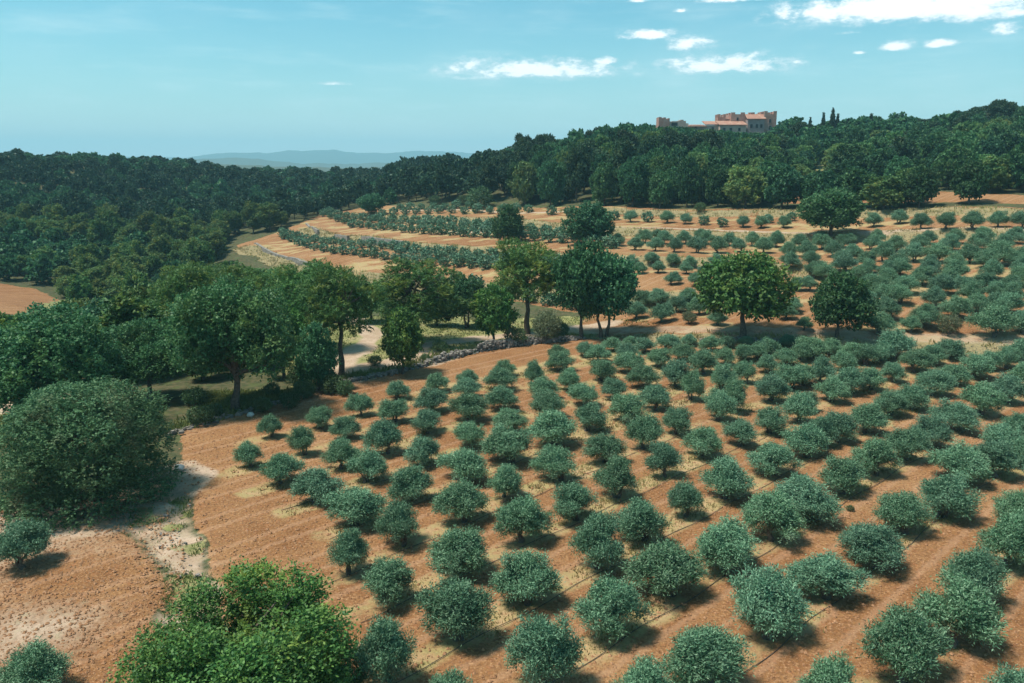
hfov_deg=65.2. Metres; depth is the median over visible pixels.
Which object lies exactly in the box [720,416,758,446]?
olive tree
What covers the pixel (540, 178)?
oak tree
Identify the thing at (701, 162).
oak tree
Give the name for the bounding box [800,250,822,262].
olive tree
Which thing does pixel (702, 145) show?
oak tree
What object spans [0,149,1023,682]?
ground
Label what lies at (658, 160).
oak tree
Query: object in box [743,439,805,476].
olive tree
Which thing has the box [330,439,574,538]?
irrigation hose
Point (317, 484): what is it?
olive tree
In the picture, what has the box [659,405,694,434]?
olive tree
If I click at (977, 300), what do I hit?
olive tree
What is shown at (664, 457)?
olive tree
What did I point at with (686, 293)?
olive tree
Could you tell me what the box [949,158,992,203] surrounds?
oak tree
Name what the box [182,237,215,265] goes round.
pine tree
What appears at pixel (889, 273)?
olive tree
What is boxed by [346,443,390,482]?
olive tree
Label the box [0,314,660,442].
meadow grass
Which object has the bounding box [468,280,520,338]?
oak tree
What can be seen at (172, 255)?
pine tree
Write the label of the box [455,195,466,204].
shrub
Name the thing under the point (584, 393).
olive tree
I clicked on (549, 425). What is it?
olive tree
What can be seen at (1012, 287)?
olive tree
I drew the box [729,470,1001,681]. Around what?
irrigation hose
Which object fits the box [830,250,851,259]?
olive tree
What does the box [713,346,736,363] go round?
olive tree
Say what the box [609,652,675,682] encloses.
olive tree
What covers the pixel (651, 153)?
oak tree
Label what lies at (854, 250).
olive tree
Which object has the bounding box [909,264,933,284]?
olive tree
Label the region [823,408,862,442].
olive tree
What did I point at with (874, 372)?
olive tree
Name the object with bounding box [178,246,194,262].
pine tree
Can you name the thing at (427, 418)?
olive tree
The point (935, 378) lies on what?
olive tree
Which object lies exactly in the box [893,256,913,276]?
olive tree
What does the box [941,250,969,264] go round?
olive tree
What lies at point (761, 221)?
olive tree
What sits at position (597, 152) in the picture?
pine tree
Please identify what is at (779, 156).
oak tree
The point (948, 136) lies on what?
oak tree
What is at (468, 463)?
olive tree
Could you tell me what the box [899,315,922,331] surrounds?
olive tree
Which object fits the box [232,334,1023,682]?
dry grass
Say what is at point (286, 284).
pine tree
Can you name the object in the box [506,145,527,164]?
pine tree
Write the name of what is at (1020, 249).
olive tree
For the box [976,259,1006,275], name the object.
olive tree
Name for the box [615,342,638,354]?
olive tree
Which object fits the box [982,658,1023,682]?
olive tree
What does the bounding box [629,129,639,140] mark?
oak tree
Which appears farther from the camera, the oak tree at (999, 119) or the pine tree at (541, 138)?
the pine tree at (541, 138)
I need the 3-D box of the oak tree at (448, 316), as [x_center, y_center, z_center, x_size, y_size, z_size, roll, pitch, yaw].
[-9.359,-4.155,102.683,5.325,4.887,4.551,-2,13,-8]
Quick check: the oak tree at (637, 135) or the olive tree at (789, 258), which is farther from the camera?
the oak tree at (637, 135)
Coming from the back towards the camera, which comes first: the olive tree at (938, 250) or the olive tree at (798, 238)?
the olive tree at (798, 238)
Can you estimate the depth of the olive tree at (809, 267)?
113.05 m
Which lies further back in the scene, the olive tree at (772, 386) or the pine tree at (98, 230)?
the pine tree at (98, 230)
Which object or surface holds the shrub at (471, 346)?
on the ground at (20, 293)
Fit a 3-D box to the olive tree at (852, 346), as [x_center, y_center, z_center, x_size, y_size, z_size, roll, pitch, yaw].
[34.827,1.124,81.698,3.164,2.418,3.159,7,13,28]
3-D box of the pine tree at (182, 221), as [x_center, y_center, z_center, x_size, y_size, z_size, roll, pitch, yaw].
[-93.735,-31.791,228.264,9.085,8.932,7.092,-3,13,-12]
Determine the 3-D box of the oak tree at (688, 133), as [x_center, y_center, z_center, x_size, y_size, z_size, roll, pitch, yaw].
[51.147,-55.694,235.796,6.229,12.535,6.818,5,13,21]
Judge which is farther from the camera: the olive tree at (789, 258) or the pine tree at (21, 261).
the pine tree at (21, 261)
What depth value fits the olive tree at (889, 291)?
96.13 m
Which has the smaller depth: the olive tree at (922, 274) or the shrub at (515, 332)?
the shrub at (515, 332)
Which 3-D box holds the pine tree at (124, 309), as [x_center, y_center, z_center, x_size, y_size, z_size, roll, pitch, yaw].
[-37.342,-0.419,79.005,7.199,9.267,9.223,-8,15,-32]
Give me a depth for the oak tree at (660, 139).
230.85 m
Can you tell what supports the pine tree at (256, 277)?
on the ground at (20, 293)
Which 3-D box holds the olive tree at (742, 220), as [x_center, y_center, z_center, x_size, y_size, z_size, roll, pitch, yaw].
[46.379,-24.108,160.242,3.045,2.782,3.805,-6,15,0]
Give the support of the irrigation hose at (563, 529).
on the ground at (20, 293)
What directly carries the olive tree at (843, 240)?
on the ground at (20, 293)
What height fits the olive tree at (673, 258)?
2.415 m
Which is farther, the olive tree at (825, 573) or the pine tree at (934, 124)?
the pine tree at (934, 124)
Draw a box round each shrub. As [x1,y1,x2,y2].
[179,385,208,405]
[182,405,215,425]
[205,402,225,415]
[251,395,273,412]
[261,382,281,394]
[278,390,301,409]
[285,364,309,382]
[292,379,317,399]
[317,372,344,393]
[334,647,372,682]
[335,379,353,395]
[367,354,382,366]
[419,353,429,359]
[428,195,440,203]
[432,340,447,351]
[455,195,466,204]
[466,186,493,207]
[467,344,476,349]
[503,326,527,341]
[558,322,569,335]
[694,202,705,211]
[846,505,854,510]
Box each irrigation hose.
[282,423,579,509]
[327,427,696,583]
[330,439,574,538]
[361,425,788,622]
[396,433,863,682]
[550,429,965,682]
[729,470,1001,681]
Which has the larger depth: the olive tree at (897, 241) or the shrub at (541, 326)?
the olive tree at (897, 241)
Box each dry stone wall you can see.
[164,335,585,436]
[699,336,796,341]
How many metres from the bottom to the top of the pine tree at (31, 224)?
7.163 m
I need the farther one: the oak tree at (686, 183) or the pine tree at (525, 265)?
the oak tree at (686, 183)
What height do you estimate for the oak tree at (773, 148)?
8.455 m
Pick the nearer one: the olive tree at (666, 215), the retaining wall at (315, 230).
the olive tree at (666, 215)
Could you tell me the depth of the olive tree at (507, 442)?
54.39 m
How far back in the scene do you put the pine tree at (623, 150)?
197.94 m
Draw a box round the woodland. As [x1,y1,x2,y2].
[0,102,1022,283]
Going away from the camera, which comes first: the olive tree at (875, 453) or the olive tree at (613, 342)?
the olive tree at (875, 453)
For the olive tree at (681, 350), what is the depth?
82.84 m
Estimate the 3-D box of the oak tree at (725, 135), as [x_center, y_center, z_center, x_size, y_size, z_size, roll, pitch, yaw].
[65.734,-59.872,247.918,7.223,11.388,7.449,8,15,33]
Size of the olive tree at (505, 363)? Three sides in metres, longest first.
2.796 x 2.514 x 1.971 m
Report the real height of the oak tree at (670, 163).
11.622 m
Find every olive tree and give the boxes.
[0,517,55,569]
[0,635,75,682]
[231,440,265,467]
[255,413,282,436]
[257,451,307,483]
[284,425,317,455]
[285,465,347,504]
[305,405,333,428]
[318,485,389,525]
[319,435,361,469]
[325,527,370,574]
[328,415,361,437]
[343,391,375,416]
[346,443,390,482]
[354,610,418,682]
[360,416,405,453]
[360,552,416,608]
[373,497,421,546]
[376,397,411,422]
[385,379,411,399]
[385,462,436,500]
[402,434,442,466]
[408,407,443,433]
[408,574,501,645]
[411,386,448,411]
[424,372,450,390]
[424,523,490,581]
[429,476,491,522]
[429,666,473,682]
[433,445,491,483]
[444,392,489,421]
[450,376,481,394]
[451,420,487,447]
[455,368,479,381]
[476,422,536,462]
[481,366,519,387]
[481,384,519,407]
[484,462,525,498]
[487,547,563,605]
[490,406,529,430]
[492,491,558,542]
[496,359,517,373]
[502,609,585,682]
[523,358,544,380]
[525,407,581,444]
[526,375,562,394]
[527,388,568,416]
[528,441,579,481]
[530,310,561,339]
[541,350,578,369]
[545,344,570,356]
[548,480,601,521]
[555,367,580,387]
[564,507,626,568]
[565,381,599,405]
[571,570,654,643]
[572,399,610,431]
[575,340,593,354]
[580,431,628,462]
[583,343,612,359]
[588,358,619,381]
[590,451,640,498]
[599,377,628,398]
[601,336,623,350]
[607,392,649,423]
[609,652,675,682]
[611,349,646,371]
[611,495,672,544]
[613,232,625,245]
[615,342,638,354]
[618,537,712,599]
[622,363,664,385]
[622,410,667,448]
[623,209,637,221]
[623,336,636,343]
[625,300,649,318]
[626,236,644,249]
[626,253,638,263]
[632,261,647,271]
[633,289,655,305]
[634,228,652,242]
[634,336,656,352]
[636,383,671,410]
[642,439,684,477]
[644,251,659,263]
[644,347,672,366]
[645,236,665,250]
[648,288,670,304]
[648,302,676,321]
[651,261,666,272]
[652,228,659,236]
[653,620,757,682]
[655,333,682,349]
[656,229,674,242]
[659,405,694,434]
[660,210,675,222]
[660,358,692,386]
[663,271,683,284]
[665,237,683,251]
[665,252,681,265]
[665,295,689,311]
[666,477,706,517]
[669,343,697,359]
[675,229,692,243]
[677,286,698,301]
[678,261,694,273]
[678,366,707,399]
[679,213,692,223]
[679,424,725,456]
[680,333,695,344]
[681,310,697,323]
[682,255,697,266]
[685,236,709,252]
[686,271,700,285]
[686,296,705,313]
[687,347,720,374]
[690,510,764,574]
[692,228,705,235]
[695,453,757,499]
[697,334,726,350]
[698,230,715,241]
[699,386,739,420]
[706,312,728,324]
[707,252,724,262]
[709,236,729,252]
[709,361,737,387]
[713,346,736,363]
[720,377,749,409]
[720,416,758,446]
[721,335,737,347]
[722,232,736,245]
[726,559,820,640]
[730,237,746,251]
[731,359,757,383]
[733,343,758,360]
[736,215,749,226]
[737,487,809,544]
[738,335,754,344]
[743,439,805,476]
[744,231,760,245]
[751,344,770,358]
[752,236,774,252]
[752,336,782,354]
[753,404,791,433]
[754,215,769,227]
[754,371,793,400]
[755,353,780,371]
[767,232,785,246]
[771,348,799,365]
[771,469,845,528]
[772,363,814,388]
[776,215,791,227]
[778,241,797,253]
[778,250,801,267]
[778,334,798,347]
[779,305,799,319]
[779,420,833,457]
[780,548,877,599]
[781,390,818,421]
[787,296,803,309]
[788,390,820,406]
[789,342,814,360]
[790,232,809,245]
[790,276,805,289]
[793,646,856,682]
[794,335,829,358]
[794,362,815,385]
[795,315,814,329]
[796,239,818,253]
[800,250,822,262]
[800,275,816,290]
[802,259,826,278]
[806,412,840,444]
[811,354,836,383]
[811,374,853,401]
[812,233,832,248]
[812,261,838,277]
[813,230,825,235]
[815,454,870,495]
[822,239,844,253]
[822,337,842,354]
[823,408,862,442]
[825,366,876,393]
[828,349,860,368]
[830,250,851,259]
[830,253,860,271]
[835,233,850,247]
[835,518,909,572]
[838,341,860,359]
[841,243,863,257]
[847,233,857,241]
[848,264,867,280]
[848,436,904,475]
[849,342,883,365]
[849,402,892,433]
[855,599,954,682]
[857,250,876,263]
[860,258,879,274]
[860,272,881,291]
[860,290,878,304]
[861,233,882,249]
[863,366,887,389]
[865,211,884,226]
[867,275,894,291]
[867,310,899,334]
[870,227,886,240]
[871,240,895,261]
[871,386,913,415]
[871,489,939,534]
[873,282,902,300]
[874,295,903,316]
[875,259,901,272]
[875,326,918,359]
[875,344,896,361]
[878,267,899,281]
[879,361,909,381]
[880,425,933,460]
[887,250,911,262]
[888,234,908,251]
[890,209,910,223]
[891,274,922,290]
[892,283,914,304]
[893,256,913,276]
[894,382,935,409]
[897,241,923,261]
[897,348,938,372]
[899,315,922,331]
[906,301,944,327]
[907,413,954,446]
[909,212,934,228]
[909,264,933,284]
[910,233,930,247]
[911,562,1011,654]
[912,367,958,395]
[916,468,986,520]
[918,254,941,265]
[918,258,941,274]
[919,242,954,261]
[919,285,947,306]
[919,344,948,362]
[923,229,938,240]
[923,437,997,483]
[926,272,958,291]
[927,397,984,433]
[933,267,961,279]
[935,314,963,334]
[935,337,966,358]
[936,211,958,228]
[937,294,974,316]
[937,363,973,385]
[938,233,961,249]
[938,543,1012,599]
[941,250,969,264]
[941,258,970,275]
[944,228,966,240]
[952,274,973,292]
[952,380,1010,415]
[953,242,982,262]
[955,280,986,298]
[958,350,996,376]
[960,210,986,229]
[963,230,992,249]
[964,302,1023,337]
[967,292,992,313]
[968,437,1023,477]
[971,225,996,238]
[971,248,1002,267]
[972,270,1000,288]
[972,507,1023,567]
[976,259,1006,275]
[978,420,1023,447]
[981,240,1017,263]
[981,349,1007,366]
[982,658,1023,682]
[985,279,1006,294]
[985,291,1002,305]
[987,210,1010,226]
[989,371,1023,402]
[990,232,1017,246]
[990,486,1023,517]
[993,291,1023,311]
[993,344,1022,368]
[997,280,1023,298]
[997,410,1023,434]
[999,274,1023,288]
[1002,250,1023,262]
[1005,225,1023,241]
[1006,362,1023,380]
[1008,255,1023,269]
[1008,264,1023,280]
[1008,338,1023,361]
[1009,209,1023,227]
[1010,308,1023,333]
[1011,435,1023,466]
[1016,246,1023,254]
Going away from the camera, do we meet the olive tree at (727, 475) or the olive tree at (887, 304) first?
the olive tree at (727, 475)
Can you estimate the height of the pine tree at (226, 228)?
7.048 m
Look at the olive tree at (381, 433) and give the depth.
56.05 m
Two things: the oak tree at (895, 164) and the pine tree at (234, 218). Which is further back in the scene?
the pine tree at (234, 218)
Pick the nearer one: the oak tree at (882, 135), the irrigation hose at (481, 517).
the irrigation hose at (481, 517)
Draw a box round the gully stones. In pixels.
[116,479,210,615]
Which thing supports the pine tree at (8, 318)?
on the ground at (20, 293)
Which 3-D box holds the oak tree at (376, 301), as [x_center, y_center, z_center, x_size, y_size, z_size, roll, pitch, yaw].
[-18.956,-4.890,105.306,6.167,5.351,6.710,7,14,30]
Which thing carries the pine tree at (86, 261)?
on the ground at (20, 293)
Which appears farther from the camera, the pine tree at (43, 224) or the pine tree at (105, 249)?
the pine tree at (43, 224)
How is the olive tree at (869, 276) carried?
on the ground at (20, 293)
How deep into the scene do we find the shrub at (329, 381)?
71.19 m
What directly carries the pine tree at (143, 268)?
on the ground at (20, 293)
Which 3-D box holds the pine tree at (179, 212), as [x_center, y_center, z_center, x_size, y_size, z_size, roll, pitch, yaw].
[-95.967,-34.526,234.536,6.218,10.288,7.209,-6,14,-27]
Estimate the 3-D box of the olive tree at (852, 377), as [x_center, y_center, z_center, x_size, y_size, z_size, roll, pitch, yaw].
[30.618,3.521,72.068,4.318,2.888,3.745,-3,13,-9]
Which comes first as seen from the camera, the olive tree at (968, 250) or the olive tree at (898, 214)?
the olive tree at (968, 250)
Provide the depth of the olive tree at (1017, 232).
123.22 m
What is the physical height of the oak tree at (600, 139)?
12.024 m
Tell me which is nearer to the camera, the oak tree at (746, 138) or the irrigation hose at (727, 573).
the irrigation hose at (727, 573)
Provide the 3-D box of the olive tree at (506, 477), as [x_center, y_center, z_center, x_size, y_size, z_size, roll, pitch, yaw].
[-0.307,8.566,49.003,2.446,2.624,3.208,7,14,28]
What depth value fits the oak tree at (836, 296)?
84.67 m
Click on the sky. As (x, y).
(129, 78)
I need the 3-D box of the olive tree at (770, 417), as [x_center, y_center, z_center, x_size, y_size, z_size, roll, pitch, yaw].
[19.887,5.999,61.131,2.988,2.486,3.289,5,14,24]
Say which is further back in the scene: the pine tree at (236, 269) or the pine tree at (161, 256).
the pine tree at (161, 256)
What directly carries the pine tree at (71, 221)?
on the ground at (20, 293)
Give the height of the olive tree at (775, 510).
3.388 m
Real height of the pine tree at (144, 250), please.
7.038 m
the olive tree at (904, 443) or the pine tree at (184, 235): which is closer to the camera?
the olive tree at (904, 443)
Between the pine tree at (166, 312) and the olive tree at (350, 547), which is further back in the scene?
the pine tree at (166, 312)
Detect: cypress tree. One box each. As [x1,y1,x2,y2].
[808,117,811,128]
[820,112,825,125]
[829,107,835,127]
[835,113,839,126]
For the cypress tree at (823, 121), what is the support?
on the ground at (20, 293)
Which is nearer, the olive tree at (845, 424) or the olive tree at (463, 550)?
the olive tree at (463, 550)
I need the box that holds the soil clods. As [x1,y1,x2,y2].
[0,376,1023,682]
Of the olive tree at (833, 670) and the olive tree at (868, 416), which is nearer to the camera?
the olive tree at (833, 670)
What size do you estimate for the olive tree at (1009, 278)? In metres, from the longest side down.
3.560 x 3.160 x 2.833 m
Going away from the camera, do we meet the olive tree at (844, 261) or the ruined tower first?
the olive tree at (844, 261)
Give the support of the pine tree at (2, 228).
on the ground at (20, 293)
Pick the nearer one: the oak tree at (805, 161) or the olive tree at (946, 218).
the olive tree at (946, 218)
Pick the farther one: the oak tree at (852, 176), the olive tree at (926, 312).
the oak tree at (852, 176)
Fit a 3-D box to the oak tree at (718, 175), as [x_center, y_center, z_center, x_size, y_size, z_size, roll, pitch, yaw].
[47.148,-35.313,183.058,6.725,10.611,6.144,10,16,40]
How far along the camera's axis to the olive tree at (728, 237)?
144.32 m
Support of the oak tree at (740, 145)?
on the ground at (20, 293)
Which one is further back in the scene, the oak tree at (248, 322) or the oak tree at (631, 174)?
the oak tree at (631, 174)
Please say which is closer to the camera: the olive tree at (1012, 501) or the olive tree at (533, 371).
the olive tree at (1012, 501)
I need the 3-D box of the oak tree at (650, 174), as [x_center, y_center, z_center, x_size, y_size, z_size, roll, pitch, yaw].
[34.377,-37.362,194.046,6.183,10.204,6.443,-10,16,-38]
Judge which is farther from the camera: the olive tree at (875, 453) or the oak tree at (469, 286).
the oak tree at (469, 286)
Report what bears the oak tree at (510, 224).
on the ground at (20, 293)
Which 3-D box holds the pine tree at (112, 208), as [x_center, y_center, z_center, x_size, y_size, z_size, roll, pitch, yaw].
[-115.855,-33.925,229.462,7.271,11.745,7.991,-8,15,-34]
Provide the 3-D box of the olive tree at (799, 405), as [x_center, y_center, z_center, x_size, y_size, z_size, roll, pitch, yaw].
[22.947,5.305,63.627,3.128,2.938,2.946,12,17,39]
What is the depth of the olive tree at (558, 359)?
79.34 m
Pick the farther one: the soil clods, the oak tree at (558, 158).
the oak tree at (558, 158)
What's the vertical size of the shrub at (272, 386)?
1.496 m
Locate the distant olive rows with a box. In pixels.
[277,200,796,309]
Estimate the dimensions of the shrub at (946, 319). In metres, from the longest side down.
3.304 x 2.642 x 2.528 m
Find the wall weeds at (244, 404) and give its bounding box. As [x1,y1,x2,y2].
[163,332,586,432]
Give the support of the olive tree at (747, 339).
on the ground at (20, 293)
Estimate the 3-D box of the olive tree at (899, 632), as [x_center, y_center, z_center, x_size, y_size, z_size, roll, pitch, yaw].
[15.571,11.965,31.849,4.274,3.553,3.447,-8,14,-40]
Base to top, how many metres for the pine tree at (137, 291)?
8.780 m
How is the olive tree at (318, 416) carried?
on the ground at (20, 293)
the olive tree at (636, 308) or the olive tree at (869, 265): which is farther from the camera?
the olive tree at (869, 265)
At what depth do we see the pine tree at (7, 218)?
217.22 m
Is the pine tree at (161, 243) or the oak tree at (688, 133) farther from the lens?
the oak tree at (688, 133)
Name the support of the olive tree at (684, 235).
on the ground at (20, 293)
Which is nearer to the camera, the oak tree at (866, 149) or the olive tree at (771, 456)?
the olive tree at (771, 456)
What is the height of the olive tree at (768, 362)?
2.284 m
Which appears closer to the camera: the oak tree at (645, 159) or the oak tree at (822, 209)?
the oak tree at (822, 209)
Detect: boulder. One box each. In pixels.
[174,464,184,470]
[247,412,253,416]
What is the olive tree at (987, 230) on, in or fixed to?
on the ground at (20, 293)
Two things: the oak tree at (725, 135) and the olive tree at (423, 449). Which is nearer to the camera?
the olive tree at (423, 449)
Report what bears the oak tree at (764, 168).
on the ground at (20, 293)
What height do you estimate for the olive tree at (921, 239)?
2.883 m
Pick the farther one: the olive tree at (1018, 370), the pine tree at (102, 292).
the pine tree at (102, 292)
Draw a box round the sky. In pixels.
[0,0,1023,157]
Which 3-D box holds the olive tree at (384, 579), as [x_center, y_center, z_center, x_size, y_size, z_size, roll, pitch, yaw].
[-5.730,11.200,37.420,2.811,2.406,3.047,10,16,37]
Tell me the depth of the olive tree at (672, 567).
37.41 m
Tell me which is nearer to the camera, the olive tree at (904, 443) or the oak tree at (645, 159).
the olive tree at (904, 443)
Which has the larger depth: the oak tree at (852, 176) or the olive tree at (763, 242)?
the oak tree at (852, 176)
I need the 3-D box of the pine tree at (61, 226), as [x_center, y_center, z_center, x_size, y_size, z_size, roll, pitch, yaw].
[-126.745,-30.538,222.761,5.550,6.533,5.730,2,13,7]
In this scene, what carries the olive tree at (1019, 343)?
on the ground at (20, 293)
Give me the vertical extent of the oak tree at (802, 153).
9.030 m
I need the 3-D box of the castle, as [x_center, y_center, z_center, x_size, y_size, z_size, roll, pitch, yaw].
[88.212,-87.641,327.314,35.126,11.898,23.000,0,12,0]
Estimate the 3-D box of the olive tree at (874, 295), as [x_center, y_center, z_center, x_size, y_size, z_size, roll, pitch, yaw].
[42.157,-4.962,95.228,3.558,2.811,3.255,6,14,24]
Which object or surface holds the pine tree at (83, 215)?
on the ground at (20, 293)
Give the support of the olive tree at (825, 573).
on the ground at (20, 293)
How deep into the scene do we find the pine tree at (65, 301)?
89.84 m
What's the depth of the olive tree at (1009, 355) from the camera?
79.26 m
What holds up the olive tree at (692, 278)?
on the ground at (20, 293)
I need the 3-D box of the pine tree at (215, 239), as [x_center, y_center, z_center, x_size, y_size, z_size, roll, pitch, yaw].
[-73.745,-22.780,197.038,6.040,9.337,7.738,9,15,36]
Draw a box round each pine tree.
[0,213,14,225]
[0,222,3,232]
[0,311,30,346]
[3,216,20,232]
[13,254,34,278]
[14,202,31,220]
[22,218,38,239]
[30,246,58,262]
[34,218,60,236]
[40,203,66,220]
[42,226,62,238]
[51,265,81,283]
[56,220,66,237]
[59,298,86,311]
[60,220,68,234]
[64,214,83,233]
[64,273,94,299]
[67,212,89,233]
[67,298,97,314]
[68,221,88,240]
[68,248,75,262]
[71,243,104,266]
[75,253,103,272]
[79,264,105,286]
[80,298,97,303]
[85,217,113,244]
[89,287,119,298]
[90,278,120,298]
[93,202,122,226]
[95,208,120,241]
[95,292,166,347]
[99,245,111,262]
[101,261,112,280]
[102,253,129,269]
[102,275,121,291]
[108,246,137,258]
[108,259,138,278]
[109,274,124,285]
[113,235,127,244]
[114,223,136,241]
[119,239,144,257]
[120,217,133,227]
[120,269,154,291]
[120,284,154,301]
[128,253,142,263]
[130,261,150,279]
[134,209,154,232]
[139,244,148,256]
[140,253,161,277]
[145,230,152,241]
[145,233,176,259]
[146,259,214,312]
[149,214,180,239]
[156,252,166,261]
[156,305,167,339]
[159,302,183,337]
[166,250,180,261]
[169,238,182,250]
[170,214,194,236]
[172,206,194,230]
[176,230,189,240]
[178,237,195,250]
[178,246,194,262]
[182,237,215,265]
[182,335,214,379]
[188,223,206,236]
[196,220,207,232]
[198,230,227,259]
[200,259,251,298]
[204,263,222,267]
[205,219,230,238]
[206,227,226,238]
[207,209,230,226]
[210,222,227,237]
[211,228,227,245]
[228,210,243,234]
[236,267,289,296]
[240,200,260,232]
[256,203,282,231]
[259,202,271,228]
[261,257,333,323]
[275,211,288,226]
[292,262,387,375]
[372,256,475,335]
[476,159,499,193]
[491,236,568,333]
[492,155,507,190]
[496,163,509,195]
[498,149,510,161]
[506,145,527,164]
[514,133,531,153]
[517,138,528,155]
[525,139,542,159]
[535,133,549,139]
[535,134,548,144]
[563,142,589,201]
[575,139,597,193]
[584,129,593,138]
[588,149,612,176]
[607,134,639,201]
[616,128,640,152]
[637,135,656,155]
[657,126,678,138]
[660,130,691,152]
[684,132,704,149]
[703,128,724,149]
[746,144,770,158]
[767,149,788,163]
[770,134,790,149]
[788,121,808,136]
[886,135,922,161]
[919,121,939,128]
[947,112,972,130]
[965,106,988,118]
[985,99,1012,119]
[1001,99,1018,111]
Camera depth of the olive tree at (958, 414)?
61.00 m
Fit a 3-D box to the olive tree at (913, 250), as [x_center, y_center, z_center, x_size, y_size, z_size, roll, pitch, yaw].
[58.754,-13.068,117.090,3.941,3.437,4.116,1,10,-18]
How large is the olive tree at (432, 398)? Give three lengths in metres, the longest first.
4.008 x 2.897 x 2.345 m
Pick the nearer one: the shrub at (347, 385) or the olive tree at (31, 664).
the olive tree at (31, 664)
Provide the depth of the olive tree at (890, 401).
64.67 m
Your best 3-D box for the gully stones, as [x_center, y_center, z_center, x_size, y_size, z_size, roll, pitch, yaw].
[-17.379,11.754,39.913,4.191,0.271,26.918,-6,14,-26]
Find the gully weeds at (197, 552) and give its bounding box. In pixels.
[113,477,211,616]
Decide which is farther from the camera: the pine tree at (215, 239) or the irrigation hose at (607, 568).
the pine tree at (215, 239)
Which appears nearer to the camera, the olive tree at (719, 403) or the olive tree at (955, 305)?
the olive tree at (719, 403)
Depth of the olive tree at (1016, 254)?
108.43 m
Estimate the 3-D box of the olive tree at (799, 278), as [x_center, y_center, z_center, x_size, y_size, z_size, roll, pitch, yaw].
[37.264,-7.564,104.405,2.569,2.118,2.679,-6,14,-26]
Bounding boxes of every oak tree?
[0,297,128,420]
[0,375,185,532]
[54,275,70,295]
[75,295,110,336]
[104,317,188,400]
[106,555,364,682]
[150,272,306,409]
[151,273,166,285]
[211,267,223,284]
[250,267,267,272]
[262,268,274,285]
[269,296,306,377]
[291,321,341,389]
[348,284,390,320]
[355,193,385,214]
[378,303,425,373]
[425,295,457,325]
[446,275,487,328]
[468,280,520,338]
[489,204,527,240]
[505,161,518,194]
[507,160,538,204]
[534,166,550,200]
[536,158,566,205]
[543,141,557,153]
[549,237,614,337]
[552,145,567,153]
[552,149,570,166]
[557,161,571,198]
[559,200,616,240]
[574,244,643,337]
[588,160,619,204]
[589,152,608,198]
[593,133,611,149]
[599,127,616,141]
[601,141,614,157]
[617,155,649,205]
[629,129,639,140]
[636,153,650,164]
[641,130,657,141]
[643,166,661,205]
[648,147,663,157]
[649,154,666,167]
[649,170,673,207]
[655,129,669,147]
[660,156,679,183]
[666,166,680,202]
[667,144,683,152]
[670,147,688,162]
[674,154,702,206]
[679,131,692,140]
[686,151,707,199]
[690,155,709,203]
[691,141,712,152]
[691,248,802,336]
[694,146,709,154]
[705,164,731,206]
[707,152,721,170]
[710,146,734,166]
[717,129,734,144]
[717,164,743,202]
[722,164,767,206]
[728,149,760,166]
[729,137,759,151]
[732,137,760,147]
[748,156,766,168]
[748,159,782,201]
[760,132,780,146]
[762,145,780,151]
[763,163,807,207]
[768,150,786,164]
[785,149,799,162]
[789,156,813,172]
[790,163,814,177]
[794,139,824,156]
[794,186,867,238]
[796,145,816,164]
[797,172,816,199]
[798,150,816,171]
[800,136,821,165]
[801,169,843,198]
[807,268,880,337]
[820,146,838,169]
[823,143,851,159]
[824,143,867,170]
[831,159,860,185]
[835,165,876,200]
[844,125,866,144]
[854,141,873,157]
[859,175,909,208]
[863,136,891,154]
[864,147,898,176]
[870,129,890,136]
[871,130,889,143]
[882,155,913,178]
[885,130,904,144]
[894,166,917,204]
[898,139,924,159]
[900,164,940,207]
[901,158,927,168]
[905,130,932,140]
[907,121,929,135]
[918,133,946,158]
[924,142,956,186]
[929,127,948,134]
[931,143,972,188]
[938,136,979,162]
[940,132,953,140]
[941,129,977,143]
[949,120,983,134]
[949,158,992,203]
[957,136,982,154]
[972,115,989,125]
[972,120,984,132]
[974,131,987,141]
[977,153,994,160]
[978,136,1006,155]
[979,122,1013,136]
[979,154,1014,192]
[984,117,1012,128]
[991,114,1017,122]
[996,131,1023,153]
[1001,148,1023,188]
[1005,130,1023,139]
[1006,141,1023,185]
[1009,126,1023,132]
[1010,116,1023,130]
[1012,105,1023,119]
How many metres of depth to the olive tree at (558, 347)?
83.73 m
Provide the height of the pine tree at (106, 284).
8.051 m
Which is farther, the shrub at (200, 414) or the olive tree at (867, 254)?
the olive tree at (867, 254)
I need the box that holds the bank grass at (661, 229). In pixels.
[230,204,1022,363]
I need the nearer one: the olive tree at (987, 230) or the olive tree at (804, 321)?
the olive tree at (804, 321)
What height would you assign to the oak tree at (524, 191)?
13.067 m
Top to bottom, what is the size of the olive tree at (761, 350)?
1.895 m
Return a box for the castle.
[688,111,776,132]
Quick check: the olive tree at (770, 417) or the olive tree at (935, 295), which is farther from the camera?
the olive tree at (935, 295)
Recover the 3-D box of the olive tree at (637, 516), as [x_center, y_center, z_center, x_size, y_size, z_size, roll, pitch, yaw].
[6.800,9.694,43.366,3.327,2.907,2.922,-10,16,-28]
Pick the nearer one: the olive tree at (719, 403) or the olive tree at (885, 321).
the olive tree at (719, 403)
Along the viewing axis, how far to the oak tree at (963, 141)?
180.33 m
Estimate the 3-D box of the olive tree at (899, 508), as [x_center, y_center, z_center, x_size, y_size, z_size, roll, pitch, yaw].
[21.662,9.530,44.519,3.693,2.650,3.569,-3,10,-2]
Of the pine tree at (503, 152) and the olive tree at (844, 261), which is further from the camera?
the pine tree at (503, 152)
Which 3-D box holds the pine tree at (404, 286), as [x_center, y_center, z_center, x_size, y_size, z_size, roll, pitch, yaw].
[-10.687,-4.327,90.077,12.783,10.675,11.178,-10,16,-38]
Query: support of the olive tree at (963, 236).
on the ground at (20, 293)
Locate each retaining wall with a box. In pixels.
[254,243,308,266]
[305,223,319,234]
[334,234,349,241]
[361,236,401,245]
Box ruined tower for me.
[656,117,687,127]
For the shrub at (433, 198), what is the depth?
239.22 m

